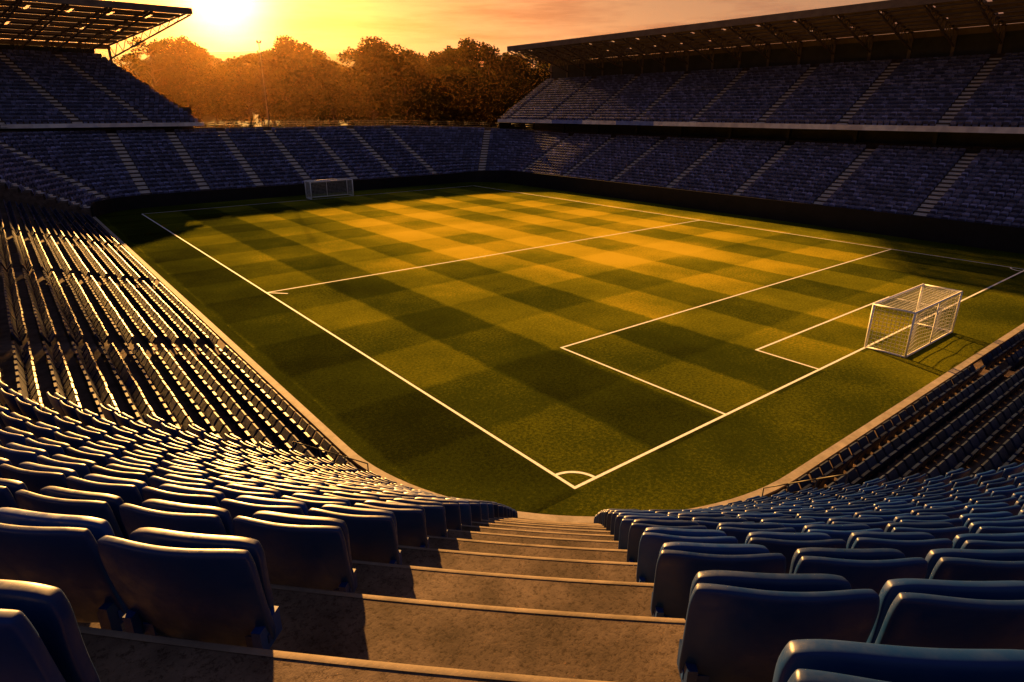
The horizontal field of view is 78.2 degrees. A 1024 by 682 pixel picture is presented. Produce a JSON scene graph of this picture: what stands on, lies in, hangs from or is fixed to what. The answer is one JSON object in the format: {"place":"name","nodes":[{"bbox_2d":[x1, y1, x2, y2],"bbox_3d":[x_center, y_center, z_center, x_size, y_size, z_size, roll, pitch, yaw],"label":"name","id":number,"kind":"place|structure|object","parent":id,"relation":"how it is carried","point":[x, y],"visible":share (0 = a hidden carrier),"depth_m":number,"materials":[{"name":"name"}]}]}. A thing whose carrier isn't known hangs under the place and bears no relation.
{"place":"outdoors","nodes":[
{"label":"outdoors","id":0,"kind":"place"},
{"bbox_2d":[8,44,492,127],"bbox_3d":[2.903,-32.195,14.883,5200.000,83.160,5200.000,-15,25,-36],"label":"ground","id":1,"kind":"structure","parent":0,"point":[225,55],"depth_m":514.25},
{"bbox_2d":[0,199,355,467],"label":"touchline stand","id":2,"kind":"object","parent":1,"relation":"on","point":[94,314],"visible":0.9,"depth_m":39.18,"materials":[{"name":"plastic"}]},
{"bbox_2d":[292,441,368,471],"bbox_3d":[-7.602,5.342,26.899,0.060,3.879,3.509,16,25,36],"label":"handrail","id":3,"kind":"object","parent":2,"relation":"attached to","point":[320,450],"visible":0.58,"depth_m":26.53,"materials":[{"name":"metal"}]},
{"bbox_2d":[256,40,269,125],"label":"floodlight mast","id":4,"kind":"object","parent":1,"relation":"on","point":[263,82],"visible":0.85,"depth_m":157.47,"materials":[{"name":"metal"}]},
{"bbox_2d":[113,35,560,126],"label":"distant tree line","id":5,"kind":"object","parent":1,"relation":"on","point":[376,82],"visible":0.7,"depth_m":319.59,"materials":[{"name":"green plant"}]},
{"bbox_2d":[0,381,1023,681],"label":"corner seating block","id":6,"kind":"structure","parent":1,"relation":"on","point":[156,549],"depth_m":4.08,"materials":[{"name":"plastic"}]},
{"bbox_2d":[0,125,1023,227],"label":"bowl stand","id":7,"kind":"object","parent":1,"relation":"on","point":[79,171],"visible":0.97,"depth_m":119.26,"materials":[{"name":"plastic"}]},
{"bbox_2d":[0,120,559,130],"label":"stand railing","id":8,"kind":"object","parent":7,"relation":"on","point":[395,122],"visible":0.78,"depth_m":157.86,"materials":[{"name":"metal"}]},
{"bbox_2d":[0,122,203,128],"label":"advertising board","id":9,"kind":"object","parent":8,"relation":"attached to","point":[75,125],"visible":1,"depth_m":123.80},
{"bbox_2d":[0,30,1023,147],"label":"concourse building","id":10,"kind":"structure","parent":1,"relation":"on","point":[970,44],"depth_m":118.19,"materials":[{"name":"metal"}]},
{"bbox_2d":[0,0,192,62],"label":"roof trusses","id":11,"kind":"object","parent":10,"relation":"on","point":[149,9],"visible":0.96,"depth_m":124.85,"materials":[{"name":"black metal"}]},
{"bbox_2d":[0,0,180,43],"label":"roof deck","id":12,"kind":"structure","parent":11,"relation":"on","point":[34,7],"depth_m":125.24,"materials":[{"name":"brown metal"}]},
{"bbox_2d":[0,49,198,123],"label":"tier stand","id":13,"kind":"object","parent":10,"relation":"on","point":[42,87],"visible":1,"depth_m":128.32,"materials":[{"name":"plastic"}]},
{"bbox_2d":[498,119,1023,133],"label":"advertising board","id":14,"kind":"object","parent":10,"relation":"attached to","point":[1010,130],"visible":1,"depth_m":105.71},
{"bbox_2d":[500,52,1023,126],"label":"tier stand","id":15,"kind":"object","parent":10,"relation":"on","point":[983,90],"visible":1,"depth_m":111.51,"materials":[{"name":"plastic"}]},
{"bbox_2d":[507,0,1023,78],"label":"roof trusses","id":16,"kind":"object","parent":10,"relation":"on","point":[885,6],"visible":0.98,"depth_m":111.96,"materials":[{"name":"black metal"}]},
{"bbox_2d":[520,0,1023,60],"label":"roof deck","id":17,"kind":"structure","parent":16,"relation":"on","point":[817,26],"depth_m":107.03,"materials":[{"name":"black metal"}]},
{"bbox_2d":[777,330,1023,493],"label":"goal end stand","id":18,"kind":"object","parent":1,"relation":"on","point":[972,417],"visible":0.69,"depth_m":30.48,"materials":[{"name":"plastic"}]},
{"bbox_2d":[762,473,848,496],"bbox_3d":[11.370,6.085,24.869,0.060,3.879,3.507,-10,22,-25],"label":"handrail","id":19,"kind":"object","parent":18,"relation":"attached to","point":[816,479],"visible":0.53,"depth_m":24.37,"materials":[{"name":"metal"}]},
{"bbox_2d":[0,0,1023,67],"label":"sky","id":20,"kind":"structure","parent":0,"point":[330,26],"materials":[{"name":"orange"}]},
{"bbox_2d":[96,182,1023,516],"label":"grass pitch","id":21,"kind":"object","parent":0,"point":[480,340],"depth_m":51.40,"materials":[{"name":"green plant"}]},
{"bbox_2d":[304,178,353,199],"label":"football goal","id":22,"kind":"object","parent":21,"relation":"on","point":[326,185],"visible":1,"depth_m":127.15,"materials":[{"name":"white paint"}]},
{"bbox_2d":[90,170,1023,253],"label":"black perimeter wall","id":23,"kind":"structure","parent":21,"relation":"on","point":[986,236],"depth_m":109.47,"materials":[{"name":"black"}]},
{"bbox_2d":[92,217,1023,522],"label":"pitch perimeter kerb","id":24,"kind":"structure","parent":21,"relation":"on","point":[344,449],"depth_m":34.68,"materials":[{"name":"concrete"}]},
{"bbox_2d":[142,186,1023,488],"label":"pitch markings","id":25,"kind":"object","parent":21,"relation":"on","point":[618,370],"visible":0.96,"depth_m":44.16,"materials":[{"name":"paint"}]},
{"bbox_2d":[864,284,962,357],"bbox_3d":[30.346,-1.703,47.463,8.990,3.405,2.870,-15,25,-36],"label":"football goal","id":26,"kind":"object","parent":21,"relation":"on","point":[937,329],"visible":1,"depth_m":46.22,"materials":[{"name":"white paint"}]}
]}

